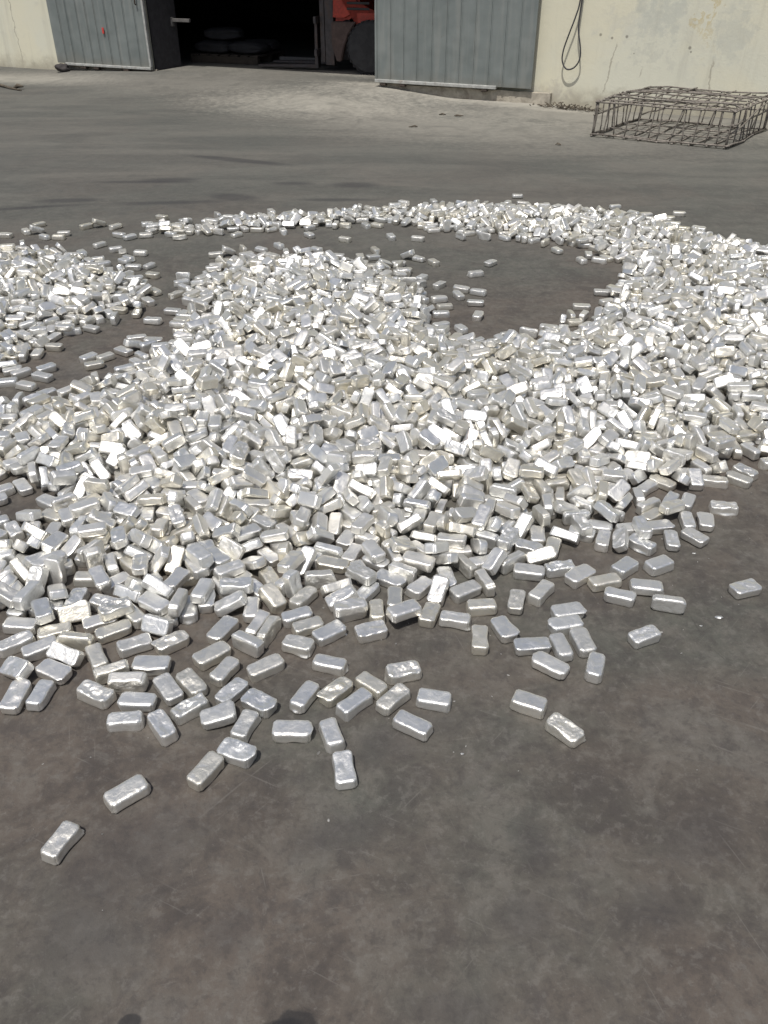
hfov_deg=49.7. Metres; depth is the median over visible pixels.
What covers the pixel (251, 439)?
metal ingot
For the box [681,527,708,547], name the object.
metal ingot
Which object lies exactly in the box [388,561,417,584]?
metal ingot
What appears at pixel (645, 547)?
metal ingot
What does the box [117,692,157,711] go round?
metal ingot
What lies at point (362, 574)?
metal ingot
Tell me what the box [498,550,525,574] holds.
metal ingot
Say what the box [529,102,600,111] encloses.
scrap litter
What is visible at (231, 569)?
metal ingot
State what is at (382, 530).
metal ingot
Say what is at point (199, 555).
metal ingot
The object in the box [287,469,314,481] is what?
metal ingot
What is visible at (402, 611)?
metal ingot
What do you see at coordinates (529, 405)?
metal ingot
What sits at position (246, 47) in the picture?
sack
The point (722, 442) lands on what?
metal ingot
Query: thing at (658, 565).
metal ingot
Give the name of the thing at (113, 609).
metal ingot
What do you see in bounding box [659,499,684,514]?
metal ingot
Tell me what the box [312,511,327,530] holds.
metal ingot
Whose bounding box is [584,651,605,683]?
metal ingot
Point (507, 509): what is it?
metal ingot
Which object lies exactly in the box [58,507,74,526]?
metal ingot
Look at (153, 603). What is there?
metal ingot
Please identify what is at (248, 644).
metal ingot
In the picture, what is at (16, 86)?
stick
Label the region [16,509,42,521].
metal ingot
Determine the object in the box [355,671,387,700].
metal ingot
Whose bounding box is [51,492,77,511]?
metal ingot
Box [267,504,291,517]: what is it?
metal ingot
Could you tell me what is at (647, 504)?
metal ingot
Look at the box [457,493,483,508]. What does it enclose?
metal ingot
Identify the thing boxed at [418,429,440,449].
metal ingot
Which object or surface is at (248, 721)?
metal ingot
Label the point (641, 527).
metal ingot
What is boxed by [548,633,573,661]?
metal ingot
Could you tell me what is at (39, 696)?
metal ingot
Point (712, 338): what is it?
ingot heap
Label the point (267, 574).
metal ingot
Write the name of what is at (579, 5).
hanging cable
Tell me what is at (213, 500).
metal ingot
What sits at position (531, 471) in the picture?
metal ingot
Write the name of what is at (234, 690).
metal ingot
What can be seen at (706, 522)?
metal ingot
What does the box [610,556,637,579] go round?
metal ingot
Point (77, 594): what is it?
metal ingot
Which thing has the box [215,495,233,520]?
metal ingot
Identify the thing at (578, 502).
metal ingot
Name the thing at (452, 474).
metal ingot
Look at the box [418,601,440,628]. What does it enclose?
metal ingot
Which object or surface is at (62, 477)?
metal ingot
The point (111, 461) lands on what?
metal ingot
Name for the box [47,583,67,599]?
metal ingot
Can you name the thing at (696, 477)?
metal ingot
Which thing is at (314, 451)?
metal ingot
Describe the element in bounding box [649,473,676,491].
metal ingot
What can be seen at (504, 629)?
metal ingot
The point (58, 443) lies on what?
metal ingot
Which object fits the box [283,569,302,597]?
metal ingot
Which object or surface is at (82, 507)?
metal ingot
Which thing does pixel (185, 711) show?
metal ingot
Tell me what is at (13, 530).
metal ingot
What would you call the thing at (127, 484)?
metal ingot
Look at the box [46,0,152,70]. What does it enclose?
sliding door
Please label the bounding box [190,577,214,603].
metal ingot
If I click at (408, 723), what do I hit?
metal ingot
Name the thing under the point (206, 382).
metal ingot
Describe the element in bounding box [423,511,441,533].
metal ingot
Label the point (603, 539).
metal ingot
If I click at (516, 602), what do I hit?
metal ingot
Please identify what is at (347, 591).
metal ingot
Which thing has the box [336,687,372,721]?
metal ingot
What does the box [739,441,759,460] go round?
metal ingot
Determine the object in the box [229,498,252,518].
metal ingot
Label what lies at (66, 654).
metal ingot
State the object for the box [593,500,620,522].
metal ingot
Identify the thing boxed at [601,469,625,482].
metal ingot
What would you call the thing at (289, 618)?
metal ingot
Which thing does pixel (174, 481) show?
metal ingot
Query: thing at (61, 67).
rubber scrap
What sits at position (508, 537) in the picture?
metal ingot
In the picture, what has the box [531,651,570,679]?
metal ingot
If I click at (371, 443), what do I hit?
metal ingot
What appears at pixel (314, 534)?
metal ingot
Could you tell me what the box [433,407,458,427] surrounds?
metal ingot
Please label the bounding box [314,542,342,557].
metal ingot
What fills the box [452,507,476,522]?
metal ingot
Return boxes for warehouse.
[0,0,767,119]
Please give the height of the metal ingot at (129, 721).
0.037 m
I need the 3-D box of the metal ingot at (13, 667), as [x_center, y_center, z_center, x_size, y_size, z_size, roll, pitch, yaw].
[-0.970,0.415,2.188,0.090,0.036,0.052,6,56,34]
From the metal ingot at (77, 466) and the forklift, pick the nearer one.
the metal ingot at (77, 466)
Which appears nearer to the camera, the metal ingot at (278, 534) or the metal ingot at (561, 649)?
the metal ingot at (561, 649)
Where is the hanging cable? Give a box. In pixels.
[561,0,582,69]
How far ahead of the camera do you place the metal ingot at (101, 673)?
2.17 m
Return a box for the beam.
[279,56,314,59]
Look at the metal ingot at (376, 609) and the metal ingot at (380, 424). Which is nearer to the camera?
the metal ingot at (376, 609)
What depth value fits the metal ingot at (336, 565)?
2.57 m
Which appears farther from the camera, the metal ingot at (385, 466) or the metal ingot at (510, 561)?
the metal ingot at (385, 466)
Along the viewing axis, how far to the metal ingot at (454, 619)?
2.36 m
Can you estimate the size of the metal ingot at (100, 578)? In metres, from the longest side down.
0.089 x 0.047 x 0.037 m
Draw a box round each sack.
[194,40,232,52]
[203,27,243,39]
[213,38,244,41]
[228,41,269,53]
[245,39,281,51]
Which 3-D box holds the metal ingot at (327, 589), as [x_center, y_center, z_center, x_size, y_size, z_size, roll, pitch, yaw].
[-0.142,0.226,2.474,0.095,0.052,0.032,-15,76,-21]
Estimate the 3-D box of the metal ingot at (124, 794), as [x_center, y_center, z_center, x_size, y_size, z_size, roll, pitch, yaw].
[-0.584,0.639,1.886,0.104,0.032,0.053,-25,41,-32]
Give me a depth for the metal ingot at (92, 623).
2.34 m
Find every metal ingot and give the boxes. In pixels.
[0,581,18,607]
[0,630,35,658]
[0,656,33,679]
[0,679,31,714]
[2,617,40,634]
[3,520,24,541]
[9,557,28,585]
[12,580,44,610]
[13,478,32,495]
[14,411,36,431]
[16,446,41,465]
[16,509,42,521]
[20,521,50,540]
[21,635,57,662]
[25,565,48,597]
[25,680,55,711]
[31,597,54,624]
[34,658,72,684]
[36,452,58,468]
[37,621,72,639]
[40,820,84,864]
[41,531,68,552]
[44,555,66,584]
[46,641,84,667]
[47,435,68,451]
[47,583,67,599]
[48,470,76,485]
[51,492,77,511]
[56,460,84,472]
[56,631,95,651]
[57,599,90,622]
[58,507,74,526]
[60,535,84,559]
[63,587,89,605]
[68,497,99,517]
[73,571,95,587]
[76,539,104,562]
[76,679,116,709]
[77,522,106,537]
[82,614,117,633]
[83,478,109,493]
[83,546,104,569]
[84,643,108,670]
[86,509,116,532]
[88,565,111,590]
[89,593,119,612]
[90,459,111,479]
[93,619,131,644]
[93,659,130,684]
[98,596,133,622]
[103,774,150,813]
[105,445,126,468]
[107,671,148,692]
[107,711,144,732]
[110,526,127,548]
[113,501,140,518]
[113,583,143,603]
[114,474,139,495]
[116,633,153,658]
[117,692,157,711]
[120,603,145,629]
[122,479,150,501]
[127,528,152,548]
[129,464,153,477]
[131,553,148,575]
[131,655,171,675]
[137,493,166,505]
[138,590,169,615]
[140,614,173,636]
[141,573,173,599]
[145,414,167,434]
[148,545,169,572]
[148,708,178,746]
[150,445,168,463]
[150,518,169,536]
[151,630,188,654]
[154,672,182,705]
[159,474,182,488]
[161,432,185,452]
[163,545,185,574]
[163,566,189,592]
[167,504,185,528]
[168,588,187,616]
[170,692,209,725]
[173,453,197,469]
[176,668,208,697]
[179,595,197,624]
[184,495,203,515]
[185,558,209,579]
[186,543,213,568]
[187,751,224,791]
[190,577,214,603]
[191,513,210,539]
[192,641,230,670]
[196,375,218,389]
[199,699,236,730]
[204,488,223,512]
[206,615,237,644]
[209,656,239,687]
[212,522,240,541]
[213,559,245,580]
[214,590,247,616]
[214,677,247,704]
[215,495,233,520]
[217,737,256,768]
[218,536,245,559]
[219,577,253,594]
[228,475,253,488]
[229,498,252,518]
[230,709,261,742]
[231,443,248,465]
[231,630,263,657]
[233,406,257,420]
[233,523,261,542]
[240,430,262,449]
[241,487,268,498]
[241,556,266,570]
[241,688,277,718]
[242,465,266,486]
[242,597,259,622]
[245,609,269,635]
[246,653,283,682]
[251,458,274,479]
[251,514,275,530]
[256,615,280,648]
[257,546,278,567]
[258,582,286,614]
[259,566,279,583]
[260,527,290,542]
[264,447,285,473]
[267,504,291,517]
[273,720,312,742]
[277,550,304,573]
[281,606,312,628]
[281,634,314,658]
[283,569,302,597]
[285,425,296,446]
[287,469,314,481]
[288,585,317,609]
[289,680,319,713]
[291,616,323,636]
[293,507,310,527]
[295,546,315,577]
[296,491,322,509]
[299,413,322,426]
[304,443,326,464]
[304,569,336,588]
[306,527,333,543]
[309,423,323,445]
[311,619,345,646]
[311,654,348,676]
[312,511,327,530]
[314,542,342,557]
[317,463,339,484]
[317,555,349,573]
[317,676,352,707]
[318,717,344,754]
[319,577,351,596]
[325,584,358,611]
[326,451,350,462]
[327,512,343,538]
[332,597,367,617]
[332,750,356,789]
[336,529,354,550]
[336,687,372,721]
[341,543,363,561]
[342,486,358,505]
[345,563,377,585]
[348,479,375,499]
[351,513,373,534]
[352,450,377,464]
[354,620,387,643]
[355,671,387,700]
[356,436,380,450]
[357,582,379,603]
[361,539,385,563]
[367,414,389,431]
[368,599,384,621]
[375,520,390,545]
[375,683,410,715]
[376,568,406,588]
[377,455,392,476]
[377,506,397,526]
[379,475,393,500]
[384,660,420,684]
[386,599,421,623]
[387,587,402,606]
[388,536,416,552]
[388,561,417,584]
[392,710,432,740]
[396,430,412,454]
[398,513,423,533]
[402,550,435,572]
[403,498,431,514]
[404,575,431,599]
[407,479,430,499]
[409,530,436,542]
[416,688,451,712]
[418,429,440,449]
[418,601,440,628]
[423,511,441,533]
[424,541,448,553]
[426,455,448,476]
[427,575,449,606]
[432,552,458,564]
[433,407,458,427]
[436,469,462,480]
[436,532,466,548]
[437,566,456,590]
[438,610,470,630]
[444,439,469,457]
[446,521,476,538]
[449,579,481,603]
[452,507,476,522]
[453,553,476,578]
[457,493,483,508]
[462,466,488,480]
[465,598,497,616]
[471,504,490,530]
[471,625,488,655]
[474,530,498,548]
[474,568,495,596]
[479,443,503,461]
[482,547,507,574]
[489,483,517,497]
[490,615,519,642]
[495,501,520,518]
[496,526,519,549]
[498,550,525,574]
[502,458,520,480]
[503,493,527,509]
[505,417,528,433]
[508,589,525,615]
[510,690,547,718]
[513,563,544,581]
[514,512,533,538]
[514,538,542,552]
[514,637,550,655]
[519,464,543,478]
[521,483,539,503]
[522,397,538,417]
[525,545,556,564]
[527,579,553,607]
[531,425,555,440]
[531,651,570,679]
[532,457,558,477]
[532,504,550,526]
[544,559,574,577]
[544,712,585,747]
[548,614,583,634]
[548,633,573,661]
[550,526,579,544]
[550,602,586,618]
[552,456,574,472]
[563,437,584,454]
[565,482,593,502]
[565,564,595,589]
[567,468,586,487]
[569,626,596,657]
[570,496,594,515]
[570,513,592,535]
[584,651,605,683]
[588,573,621,591]
[589,453,609,466]
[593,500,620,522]
[594,529,610,552]
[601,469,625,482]
[604,416,628,437]
[604,586,635,607]
[607,478,630,502]
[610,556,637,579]
[612,526,628,552]
[627,625,660,648]
[628,532,656,555]
[629,578,663,595]
[631,515,651,538]
[635,497,659,514]
[643,554,673,576]
[647,519,674,534]
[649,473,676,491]
[651,594,685,613]
[658,458,679,475]
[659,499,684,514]
[660,385,683,398]
[662,448,686,466]
[663,529,680,551]
[677,510,695,529]
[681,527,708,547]
[682,411,707,423]
[686,468,703,489]
[695,444,718,463]
[697,512,714,531]
[702,474,727,488]
[708,500,738,515]
[709,435,735,450]
[719,419,740,434]
[725,470,752,488]
[728,579,761,599]
[731,463,758,481]
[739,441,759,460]
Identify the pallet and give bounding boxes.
[191,50,284,64]
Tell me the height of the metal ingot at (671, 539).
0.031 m
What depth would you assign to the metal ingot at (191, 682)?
2.15 m
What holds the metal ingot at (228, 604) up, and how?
on the yard ground
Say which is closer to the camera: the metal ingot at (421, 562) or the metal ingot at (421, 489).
the metal ingot at (421, 562)
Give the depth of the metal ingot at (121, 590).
2.43 m
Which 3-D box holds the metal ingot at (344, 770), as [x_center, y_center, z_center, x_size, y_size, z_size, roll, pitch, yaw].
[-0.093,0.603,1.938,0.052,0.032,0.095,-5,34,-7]
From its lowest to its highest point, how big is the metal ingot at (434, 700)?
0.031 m
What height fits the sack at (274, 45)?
0.188 m
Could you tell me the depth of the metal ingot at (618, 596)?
2.44 m
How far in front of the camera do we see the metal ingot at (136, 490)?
2.84 m
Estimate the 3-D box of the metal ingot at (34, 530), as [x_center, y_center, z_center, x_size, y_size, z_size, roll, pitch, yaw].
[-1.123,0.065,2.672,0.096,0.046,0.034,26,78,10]
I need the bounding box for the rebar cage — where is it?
[590,86,767,148]
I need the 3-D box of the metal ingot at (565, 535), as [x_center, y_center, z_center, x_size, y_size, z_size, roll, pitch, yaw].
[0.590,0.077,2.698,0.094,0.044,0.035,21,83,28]
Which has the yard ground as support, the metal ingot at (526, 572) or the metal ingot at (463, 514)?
the metal ingot at (526, 572)
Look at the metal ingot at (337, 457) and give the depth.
2.91 m
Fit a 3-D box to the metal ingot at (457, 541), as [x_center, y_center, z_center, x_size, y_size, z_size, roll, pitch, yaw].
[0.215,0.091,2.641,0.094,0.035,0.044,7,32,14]
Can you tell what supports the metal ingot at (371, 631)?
on the yard ground
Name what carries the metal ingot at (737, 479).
on the yard ground
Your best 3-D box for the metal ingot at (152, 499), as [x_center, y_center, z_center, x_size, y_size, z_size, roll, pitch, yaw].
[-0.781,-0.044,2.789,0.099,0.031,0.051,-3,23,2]
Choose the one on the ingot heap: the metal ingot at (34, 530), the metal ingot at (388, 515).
the metal ingot at (388, 515)
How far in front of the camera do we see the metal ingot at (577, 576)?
2.52 m
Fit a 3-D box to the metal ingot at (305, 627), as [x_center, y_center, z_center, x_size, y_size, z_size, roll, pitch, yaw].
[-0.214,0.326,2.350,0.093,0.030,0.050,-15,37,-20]
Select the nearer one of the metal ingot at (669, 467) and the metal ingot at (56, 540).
the metal ingot at (56, 540)
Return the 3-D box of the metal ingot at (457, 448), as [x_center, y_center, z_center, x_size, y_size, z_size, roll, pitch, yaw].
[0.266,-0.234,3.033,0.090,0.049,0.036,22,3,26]
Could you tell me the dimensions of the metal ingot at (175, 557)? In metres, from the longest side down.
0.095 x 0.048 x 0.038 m
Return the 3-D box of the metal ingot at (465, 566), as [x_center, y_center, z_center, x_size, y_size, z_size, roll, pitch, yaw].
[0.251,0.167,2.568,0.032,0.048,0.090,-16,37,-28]
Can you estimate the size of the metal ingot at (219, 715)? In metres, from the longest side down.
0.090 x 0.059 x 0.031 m
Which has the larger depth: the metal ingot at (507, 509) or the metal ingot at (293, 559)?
the metal ingot at (507, 509)
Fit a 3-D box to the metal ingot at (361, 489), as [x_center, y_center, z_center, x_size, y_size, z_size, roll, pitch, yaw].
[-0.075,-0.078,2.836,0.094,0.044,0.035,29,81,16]
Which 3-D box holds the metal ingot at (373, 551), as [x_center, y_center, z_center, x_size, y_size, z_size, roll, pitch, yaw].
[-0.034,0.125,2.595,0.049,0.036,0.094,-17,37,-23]
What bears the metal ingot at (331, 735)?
on the yard ground
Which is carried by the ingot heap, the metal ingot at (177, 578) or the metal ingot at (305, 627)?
the metal ingot at (177, 578)
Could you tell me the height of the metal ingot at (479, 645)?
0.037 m
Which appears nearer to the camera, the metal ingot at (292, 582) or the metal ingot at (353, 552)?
the metal ingot at (292, 582)
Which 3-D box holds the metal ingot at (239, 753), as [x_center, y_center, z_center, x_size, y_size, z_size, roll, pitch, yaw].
[-0.349,0.575,1.977,0.096,0.038,0.054,14,36,20]
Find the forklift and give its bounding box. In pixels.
[258,0,374,74]
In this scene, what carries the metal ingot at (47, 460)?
on the ingot heap
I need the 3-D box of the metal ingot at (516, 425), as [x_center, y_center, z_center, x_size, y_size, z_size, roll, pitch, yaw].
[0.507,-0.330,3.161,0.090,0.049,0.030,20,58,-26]
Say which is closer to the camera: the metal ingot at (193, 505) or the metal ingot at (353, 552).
the metal ingot at (353, 552)
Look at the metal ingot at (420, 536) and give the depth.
2.67 m
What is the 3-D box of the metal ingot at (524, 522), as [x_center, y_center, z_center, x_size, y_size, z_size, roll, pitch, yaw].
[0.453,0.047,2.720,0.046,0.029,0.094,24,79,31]
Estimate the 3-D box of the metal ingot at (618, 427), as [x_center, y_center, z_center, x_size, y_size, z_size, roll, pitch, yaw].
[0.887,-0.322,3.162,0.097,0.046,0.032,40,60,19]
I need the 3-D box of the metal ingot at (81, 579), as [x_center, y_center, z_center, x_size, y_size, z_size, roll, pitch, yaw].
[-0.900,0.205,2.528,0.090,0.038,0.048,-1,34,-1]
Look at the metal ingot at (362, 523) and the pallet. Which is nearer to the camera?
the metal ingot at (362, 523)
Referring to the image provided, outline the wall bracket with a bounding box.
[170,17,189,25]
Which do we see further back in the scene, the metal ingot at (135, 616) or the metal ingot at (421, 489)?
the metal ingot at (421, 489)
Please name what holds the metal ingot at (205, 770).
on the yard ground
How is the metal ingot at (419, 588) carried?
on the yard ground
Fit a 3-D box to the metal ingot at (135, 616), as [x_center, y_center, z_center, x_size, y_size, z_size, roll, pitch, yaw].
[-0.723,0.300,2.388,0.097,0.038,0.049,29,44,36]
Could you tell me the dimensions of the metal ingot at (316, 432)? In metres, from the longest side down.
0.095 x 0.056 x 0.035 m
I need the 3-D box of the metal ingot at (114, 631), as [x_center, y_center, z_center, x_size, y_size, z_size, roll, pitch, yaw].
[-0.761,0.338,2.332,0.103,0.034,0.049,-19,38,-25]
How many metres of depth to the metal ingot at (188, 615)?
2.38 m
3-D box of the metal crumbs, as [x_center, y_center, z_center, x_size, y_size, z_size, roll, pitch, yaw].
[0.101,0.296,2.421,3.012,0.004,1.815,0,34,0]
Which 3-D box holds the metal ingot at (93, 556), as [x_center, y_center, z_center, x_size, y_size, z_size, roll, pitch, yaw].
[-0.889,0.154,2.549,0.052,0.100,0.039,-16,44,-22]
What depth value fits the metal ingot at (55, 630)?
2.32 m
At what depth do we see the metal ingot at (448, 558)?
2.54 m
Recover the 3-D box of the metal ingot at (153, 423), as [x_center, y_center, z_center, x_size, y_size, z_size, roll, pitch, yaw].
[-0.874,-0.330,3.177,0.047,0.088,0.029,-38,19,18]
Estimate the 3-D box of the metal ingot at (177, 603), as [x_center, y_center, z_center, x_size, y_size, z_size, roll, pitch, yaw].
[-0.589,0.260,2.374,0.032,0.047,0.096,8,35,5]
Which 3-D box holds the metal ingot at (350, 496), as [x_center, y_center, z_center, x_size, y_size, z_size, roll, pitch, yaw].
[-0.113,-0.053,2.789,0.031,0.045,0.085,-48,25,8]
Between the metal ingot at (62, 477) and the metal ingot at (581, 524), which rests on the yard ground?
the metal ingot at (581, 524)
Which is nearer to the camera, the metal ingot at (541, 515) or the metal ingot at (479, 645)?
the metal ingot at (479, 645)
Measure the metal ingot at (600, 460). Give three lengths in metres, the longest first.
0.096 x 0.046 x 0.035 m
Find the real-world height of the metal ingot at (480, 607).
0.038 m
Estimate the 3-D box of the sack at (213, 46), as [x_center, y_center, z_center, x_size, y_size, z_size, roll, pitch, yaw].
[-2.741,-7.587,13.504,0.652,0.183,0.432,12,36,17]
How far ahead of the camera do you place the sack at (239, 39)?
13.67 m
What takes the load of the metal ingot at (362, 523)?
on the ingot heap
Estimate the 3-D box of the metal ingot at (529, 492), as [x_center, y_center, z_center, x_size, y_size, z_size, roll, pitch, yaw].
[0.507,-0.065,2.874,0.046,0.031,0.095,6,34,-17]
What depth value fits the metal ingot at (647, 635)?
2.30 m
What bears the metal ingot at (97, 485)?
on the ingot heap
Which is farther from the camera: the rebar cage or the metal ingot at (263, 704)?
the rebar cage
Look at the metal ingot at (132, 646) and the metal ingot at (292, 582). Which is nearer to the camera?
the metal ingot at (132, 646)
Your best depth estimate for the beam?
13.38 m
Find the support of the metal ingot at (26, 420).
on the ingot heap
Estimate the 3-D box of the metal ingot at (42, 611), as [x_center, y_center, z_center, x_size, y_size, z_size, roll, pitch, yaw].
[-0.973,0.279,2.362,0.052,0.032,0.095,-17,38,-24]
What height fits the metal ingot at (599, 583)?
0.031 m
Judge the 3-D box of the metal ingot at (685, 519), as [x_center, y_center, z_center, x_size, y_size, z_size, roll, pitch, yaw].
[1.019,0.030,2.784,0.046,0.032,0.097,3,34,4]
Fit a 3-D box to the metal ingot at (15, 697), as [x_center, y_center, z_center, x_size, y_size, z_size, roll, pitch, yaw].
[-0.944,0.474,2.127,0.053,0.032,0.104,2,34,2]
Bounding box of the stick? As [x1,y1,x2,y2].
[0,84,23,90]
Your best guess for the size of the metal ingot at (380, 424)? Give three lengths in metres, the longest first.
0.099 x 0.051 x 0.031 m
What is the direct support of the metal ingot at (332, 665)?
on the yard ground
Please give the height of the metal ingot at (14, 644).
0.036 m
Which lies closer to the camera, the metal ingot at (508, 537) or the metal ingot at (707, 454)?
the metal ingot at (508, 537)
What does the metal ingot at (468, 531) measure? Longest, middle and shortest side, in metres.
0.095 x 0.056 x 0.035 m
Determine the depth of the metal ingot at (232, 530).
2.63 m
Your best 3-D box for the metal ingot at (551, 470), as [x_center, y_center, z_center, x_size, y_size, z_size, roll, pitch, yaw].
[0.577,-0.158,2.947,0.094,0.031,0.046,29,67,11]
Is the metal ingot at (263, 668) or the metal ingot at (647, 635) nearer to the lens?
the metal ingot at (263, 668)
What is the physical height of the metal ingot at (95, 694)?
0.038 m
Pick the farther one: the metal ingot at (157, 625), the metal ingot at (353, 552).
the metal ingot at (353, 552)
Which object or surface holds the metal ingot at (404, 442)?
on the ingot heap
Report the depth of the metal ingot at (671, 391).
3.39 m
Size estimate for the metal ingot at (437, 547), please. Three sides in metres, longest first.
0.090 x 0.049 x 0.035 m
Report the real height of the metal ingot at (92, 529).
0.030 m
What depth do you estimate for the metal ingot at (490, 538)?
2.67 m
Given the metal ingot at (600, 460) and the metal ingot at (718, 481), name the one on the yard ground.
the metal ingot at (718, 481)
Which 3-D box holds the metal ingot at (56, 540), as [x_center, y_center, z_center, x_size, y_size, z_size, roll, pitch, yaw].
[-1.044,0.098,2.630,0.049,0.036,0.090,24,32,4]
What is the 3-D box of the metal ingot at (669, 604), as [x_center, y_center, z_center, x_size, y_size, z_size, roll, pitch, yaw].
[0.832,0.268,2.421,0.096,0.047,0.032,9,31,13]
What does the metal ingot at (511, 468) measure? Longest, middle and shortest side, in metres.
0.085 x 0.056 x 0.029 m
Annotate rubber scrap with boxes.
[54,63,69,71]
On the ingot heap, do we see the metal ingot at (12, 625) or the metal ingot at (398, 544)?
the metal ingot at (398, 544)
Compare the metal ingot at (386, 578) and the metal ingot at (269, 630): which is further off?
the metal ingot at (386, 578)
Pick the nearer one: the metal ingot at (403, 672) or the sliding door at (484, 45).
the metal ingot at (403, 672)
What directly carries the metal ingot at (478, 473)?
on the ingot heap
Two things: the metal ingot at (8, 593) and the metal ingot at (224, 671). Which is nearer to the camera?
the metal ingot at (224, 671)
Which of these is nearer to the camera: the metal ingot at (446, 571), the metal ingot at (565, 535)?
the metal ingot at (446, 571)
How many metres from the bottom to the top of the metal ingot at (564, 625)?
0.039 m
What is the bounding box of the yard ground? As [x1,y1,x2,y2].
[0,19,767,1023]
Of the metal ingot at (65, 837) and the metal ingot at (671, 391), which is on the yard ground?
the metal ingot at (65, 837)
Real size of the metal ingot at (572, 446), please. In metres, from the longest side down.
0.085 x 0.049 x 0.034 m
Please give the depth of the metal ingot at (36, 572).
2.47 m
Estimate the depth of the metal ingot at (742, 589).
2.47 m
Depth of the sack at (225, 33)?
13.36 m
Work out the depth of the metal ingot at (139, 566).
2.50 m
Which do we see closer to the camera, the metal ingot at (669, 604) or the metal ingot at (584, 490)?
the metal ingot at (669, 604)
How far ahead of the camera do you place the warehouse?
10.29 m
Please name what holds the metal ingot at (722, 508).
on the yard ground
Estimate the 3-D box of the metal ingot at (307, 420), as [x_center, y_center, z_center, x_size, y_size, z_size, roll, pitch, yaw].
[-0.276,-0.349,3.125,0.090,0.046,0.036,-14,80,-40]
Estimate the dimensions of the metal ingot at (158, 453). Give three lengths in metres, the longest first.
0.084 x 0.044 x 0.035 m
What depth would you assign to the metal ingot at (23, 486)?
2.94 m
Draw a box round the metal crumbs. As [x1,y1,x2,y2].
[24,460,757,910]
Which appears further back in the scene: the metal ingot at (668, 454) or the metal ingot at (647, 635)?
the metal ingot at (668, 454)
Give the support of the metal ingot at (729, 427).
on the ingot heap
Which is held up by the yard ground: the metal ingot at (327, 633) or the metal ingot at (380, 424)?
the metal ingot at (327, 633)
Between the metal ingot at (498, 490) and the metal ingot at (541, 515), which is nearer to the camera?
the metal ingot at (541, 515)
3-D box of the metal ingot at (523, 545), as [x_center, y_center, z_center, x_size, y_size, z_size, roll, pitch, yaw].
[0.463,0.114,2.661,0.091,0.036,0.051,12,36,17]
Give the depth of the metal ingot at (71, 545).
2.61 m
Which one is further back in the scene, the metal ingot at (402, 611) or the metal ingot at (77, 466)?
the metal ingot at (77, 466)
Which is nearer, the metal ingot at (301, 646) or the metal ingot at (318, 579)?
the metal ingot at (301, 646)
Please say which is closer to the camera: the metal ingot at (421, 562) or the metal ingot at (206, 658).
the metal ingot at (206, 658)
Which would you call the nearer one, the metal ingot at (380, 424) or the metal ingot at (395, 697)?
the metal ingot at (395, 697)
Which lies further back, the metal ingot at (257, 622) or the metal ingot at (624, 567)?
the metal ingot at (624, 567)
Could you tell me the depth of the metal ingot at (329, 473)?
2.84 m
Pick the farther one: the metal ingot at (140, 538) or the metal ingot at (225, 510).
the metal ingot at (225, 510)
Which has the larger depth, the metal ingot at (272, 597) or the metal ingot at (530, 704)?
the metal ingot at (272, 597)
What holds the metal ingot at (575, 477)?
on the ingot heap
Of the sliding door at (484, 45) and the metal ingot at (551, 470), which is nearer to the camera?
the metal ingot at (551, 470)
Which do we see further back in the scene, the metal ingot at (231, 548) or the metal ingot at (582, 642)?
the metal ingot at (231, 548)
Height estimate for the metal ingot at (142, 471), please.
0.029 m
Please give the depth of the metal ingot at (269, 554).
2.61 m
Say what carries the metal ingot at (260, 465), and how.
on the ingot heap
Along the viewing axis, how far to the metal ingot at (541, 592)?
2.45 m
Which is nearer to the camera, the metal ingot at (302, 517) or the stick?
the metal ingot at (302, 517)
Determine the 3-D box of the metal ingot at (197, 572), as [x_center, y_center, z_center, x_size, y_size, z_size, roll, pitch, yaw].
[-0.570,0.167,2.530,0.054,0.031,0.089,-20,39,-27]
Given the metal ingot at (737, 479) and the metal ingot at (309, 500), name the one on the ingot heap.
the metal ingot at (309, 500)
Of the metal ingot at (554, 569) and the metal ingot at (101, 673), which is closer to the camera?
the metal ingot at (101, 673)
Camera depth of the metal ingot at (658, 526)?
2.74 m
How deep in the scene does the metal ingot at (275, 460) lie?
2.95 m
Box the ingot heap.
[0,194,767,627]
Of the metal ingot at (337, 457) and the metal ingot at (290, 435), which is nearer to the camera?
the metal ingot at (337, 457)
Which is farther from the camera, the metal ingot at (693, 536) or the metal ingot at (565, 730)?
the metal ingot at (693, 536)
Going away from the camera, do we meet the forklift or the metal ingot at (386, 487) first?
the metal ingot at (386, 487)
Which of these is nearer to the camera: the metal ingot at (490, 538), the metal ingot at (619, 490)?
the metal ingot at (490, 538)
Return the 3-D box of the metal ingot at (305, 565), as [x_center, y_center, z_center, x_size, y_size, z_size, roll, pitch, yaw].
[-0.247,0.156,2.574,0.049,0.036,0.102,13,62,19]
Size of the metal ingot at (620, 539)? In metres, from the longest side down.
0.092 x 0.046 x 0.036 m
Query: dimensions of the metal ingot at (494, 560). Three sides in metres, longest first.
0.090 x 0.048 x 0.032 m
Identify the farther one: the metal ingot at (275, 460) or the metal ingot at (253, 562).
the metal ingot at (275, 460)
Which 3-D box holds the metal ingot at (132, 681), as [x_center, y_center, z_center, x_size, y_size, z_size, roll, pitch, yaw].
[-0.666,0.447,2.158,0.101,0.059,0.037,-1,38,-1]
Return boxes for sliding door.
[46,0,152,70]
[374,0,539,91]
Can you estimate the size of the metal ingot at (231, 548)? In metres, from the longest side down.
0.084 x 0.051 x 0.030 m
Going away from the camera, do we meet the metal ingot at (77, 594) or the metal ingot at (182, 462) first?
the metal ingot at (77, 594)
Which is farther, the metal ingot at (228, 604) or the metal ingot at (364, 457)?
the metal ingot at (364, 457)
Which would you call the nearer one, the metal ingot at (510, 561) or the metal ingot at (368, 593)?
the metal ingot at (368, 593)

